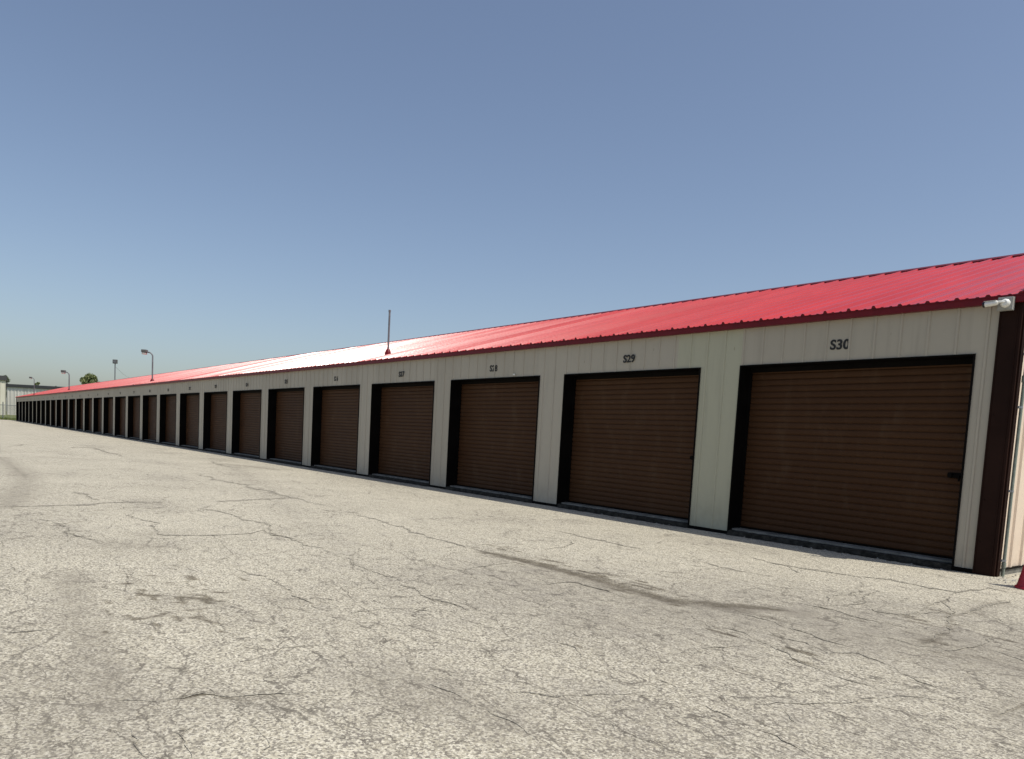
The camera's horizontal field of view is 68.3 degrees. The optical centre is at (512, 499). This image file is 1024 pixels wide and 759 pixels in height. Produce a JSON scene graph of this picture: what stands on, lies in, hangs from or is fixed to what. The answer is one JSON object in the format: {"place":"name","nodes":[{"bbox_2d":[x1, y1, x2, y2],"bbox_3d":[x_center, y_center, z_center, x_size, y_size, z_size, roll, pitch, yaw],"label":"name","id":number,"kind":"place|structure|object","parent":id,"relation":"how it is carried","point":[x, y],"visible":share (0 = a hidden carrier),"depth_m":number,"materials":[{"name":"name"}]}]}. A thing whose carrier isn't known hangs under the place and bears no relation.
{"place":"outdoors","nodes":[
{"label":"outdoors","id":0,"kind":"place"},
{"bbox_2d":[0,375,6,414],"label":"metal building","id":1,"kind":"structure","parent":0,"point":[3,380],"depth_m":195.27,"materials":[{"name":"beige metal"}]},
{"bbox_2d":[0,412,15,418],"bbox_3d":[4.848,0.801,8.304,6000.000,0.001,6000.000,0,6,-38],"label":"grass field","id":2,"kind":"structure","parent":0,"point":[11,417],"depth_m":166.27,"materials":[{"name":"green plant"}]},
{"bbox_2d":[0,402,15,417],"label":"chain link fence","id":3,"kind":"object","parent":2,"relation":"on","point":[6,411],"visible":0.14,"depth_m":104.02,"materials":[{"name":"metal"}]},
{"bbox_2d":[79,373,99,383],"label":"tree","id":4,"kind":"object","parent":2,"relation":"on","point":[89,378],"visible":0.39,"depth_m":148.63,"materials":[{"name":"green plant"}]},
{"bbox_2d":[113,359,117,379],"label":"floodlight pole","id":5,"kind":"object","parent":2,"relation":"on","point":[115,362],"visible":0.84,"depth_m":110.47,"materials":[{"name":"white metal"}]},
{"bbox_2d":[0,417,15,419],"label":"grass","id":6,"kind":"structure","parent":0,"point":[7,418],"depth_m":98.50,"materials":[{"name":"green plant"}]},
{"bbox_2d":[6,384,62,414],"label":"metal building","id":7,"kind":"structure","parent":0,"point":[14,391],"depth_m":221.48,"materials":[{"name":"white metal"}]},
{"bbox_2d":[0,420,1023,758],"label":"ground","id":8,"kind":"structure","parent":0,"point":[164,602],"depth_m":4.65,"materials":[{"name":"grey asphalt"}]},
{"bbox_2d":[15,253,1023,576],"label":"storage building","id":9,"kind":"structure","parent":8,"relation":"on","point":[871,415],"depth_m":11.56,"materials":[{"name":"paint"}]},
{"bbox_2d":[61,370,69,389],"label":"roof lamp","id":10,"kind":"object","parent":9,"relation":"on","point":[63,372],"visible":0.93,"depth_m":65.50,"materials":[{"name":"grey metal"}]},
{"bbox_2d":[66,401,67,426],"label":"roller door","id":11,"kind":"structure","parent":9,"relation":"in","point":[66,401],"depth_m":62.12,"materials":[{"name":"brown paint"}]},
{"bbox_2d":[73,400,74,427],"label":"roller door","id":12,"kind":"structure","parent":9,"relation":"in","point":[73,400],"depth_m":59.23,"materials":[{"name":"brown paint"}]},
{"bbox_2d":[80,400,82,429],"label":"roller door","id":13,"kind":"structure","parent":9,"relation":"in","point":[81,426],"depth_m":56.30,"materials":[{"name":"brown paint"}]},
{"bbox_2d":[89,400,91,430],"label":"roller door","id":14,"kind":"structure","parent":9,"relation":"in","point":[90,401],"depth_m":53.28,"materials":[{"name":"brown paint"}]},
{"bbox_2d":[98,399,101,431],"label":"roller door","id":15,"kind":"structure","parent":9,"relation":"in","point":[99,400],"depth_m":50.49,"materials":[{"name":"brown paint"}]},
{"bbox_2d":[108,399,112,433],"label":"roller door","id":16,"kind":"structure","parent":9,"relation":"in","point":[110,407],"depth_m":47.50,"materials":[{"name":"brown paint"}]},
{"bbox_2d":[120,398,124,435],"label":"roller door","id":17,"kind":"structure","parent":9,"relation":"in","point":[122,400],"depth_m":44.59,"materials":[{"name":"brown paint"}]},
{"bbox_2d":[133,398,139,437],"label":"roller door","id":18,"kind":"structure","parent":9,"relation":"in","point":[136,401],"depth_m":41.65,"materials":[{"name":"brown paint"}]},
{"bbox_2d":[141,349,153,380],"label":"roof lamp","id":19,"kind":"object","parent":9,"relation":"on","point":[144,351],"visible":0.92,"depth_m":40.03,"materials":[{"name":"grey metal"}]},
{"bbox_2d":[148,397,155,440],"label":"roller door","id":20,"kind":"structure","parent":9,"relation":"in","point":[152,400],"depth_m":38.73,"materials":[{"name":"brown paint"}]},
{"bbox_2d":[165,396,175,442],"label":"roller door","id":21,"kind":"structure","parent":9,"relation":"in","point":[170,400],"depth_m":35.83,"materials":[{"name":"brown paint"}]},
{"bbox_2d":[185,395,198,446],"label":"roller door","id":22,"kind":"structure","parent":9,"relation":"in","point":[192,410],"depth_m":32.89,"materials":[{"name":"brown paint"}]},
{"bbox_2d":[210,394,226,450],"bbox_3d":[-11.419,-3.126,29.648,0.024,2.338,2.944,0,6,-38],"label":"roller door","id":23,"kind":"structure","parent":9,"relation":"in","point":[217,424],"depth_m":29.97,"materials":[{"name":"brown paint"}]},
{"bbox_2d":[239,393,260,455],"bbox_3d":[-9.185,-2.769,26.773,0.024,2.338,2.944,0,6,-38],"label":"roller door","id":24,"kind":"structure","parent":9,"relation":"in","point":[250,403],"depth_m":27.07,"materials":[{"name":"brown paint"}]},
{"bbox_2d":[275,391,303,461],"bbox_3d":[-6.951,-2.412,23.899,0.024,2.338,2.944,0,6,-38],"label":"roller door","id":25,"kind":"structure","parent":9,"relation":"in","point":[289,405],"depth_m":24.11,"materials":[{"name":"brown paint"}]},
{"bbox_2d":[319,389,358,469],"bbox_3d":[-4.717,-2.055,21.024,0.024,2.338,2.944,0,6,-38],"label":"roller door","id":26,"kind":"structure","parent":9,"relation":"in","point":[339,422],"depth_m":21.19,"materials":[{"name":"brown paint"}]},
{"bbox_2d":[385,310,390,354],"bbox_3d":[-3.299,-4.456,20.167,0.189,1.229,0.189,0,6,-38],"label":"vent pipe","id":27,"kind":"object","parent":9,"relation":"on","point":[387,351],"visible":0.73,"depth_m":20.14,"materials":[{"name":"white metal"}]},
{"bbox_2d":[378,386,432,480],"bbox_3d":[-2.483,-1.698,18.150,0.024,2.338,2.944,0,6,-38],"label":"roller door","id":28,"kind":"structure","parent":9,"relation":"in","point":[406,412],"depth_m":18.25,"materials":[{"name":"brown paint"}]},
{"bbox_2d":[457,382,538,496],"bbox_3d":[-0.249,-1.340,15.275,0.024,2.338,2.944,0,6,-38],"label":"roller door","id":29,"kind":"structure","parent":9,"relation":"in","point":[497,433],"depth_m":15.31,"materials":[{"name":"brown paint"}]},
{"bbox_2d":[569,375,698,519],"bbox_3d":[1.965,-0.983,12.385,0.074,2.338,2.944,0,6,-38],"label":"roller door","id":30,"kind":"structure","parent":9,"relation":"in","point":[633,438],"depth_m":12.36,"materials":[{"name":"brown paint"}]},
{"bbox_2d":[740,364,971,558],"bbox_3d":[4.199,-0.626,9.511,0.074,2.338,2.944,0,6,-38],"label":"roller door","id":31,"kind":"structure","parent":9,"relation":"in","point":[868,457],"depth_m":9.38,"materials":[{"name":"brown paint"}]},
{"bbox_2d":[982,296,1014,311],"bbox_3d":[5.018,-2.025,7.787,0.154,0.135,0.250,0,6,-38],"label":"security camera","id":32,"kind":"object","parent":9,"relation":"attached to","point":[1005,303],"visible":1,"depth_m":7.74,"materials":[{"name":"grey paint"}]},
{"bbox_2d":[1001,353,1023,576],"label":"electrical conduit","id":33,"kind":"object","parent":9,"relation":"attached to","point":[1011,491],"visible":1,"depth_m":7.93,"materials":[{"name":"metal"}]},
{"bbox_2d":[1014,566,1023,589],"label":"traffic cone","id":34,"kind":"object","parent":8,"relation":"on","point":[1019,584],"visible":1,"depth_m":7.28,"materials":[{"name":"red plastic"}]},
{"bbox_2d":[0,0,1023,410],"label":"sky","id":35,"kind":"structure","parent":0,"point":[192,184],"materials":[{"name":"blue"}]},
{"bbox_2d":[601,514,1016,582],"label":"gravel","id":36,"kind":"structure","parent":0,"point":[877,558],"depth_m":8.54,"materials":[{"name":"grey gravel"}]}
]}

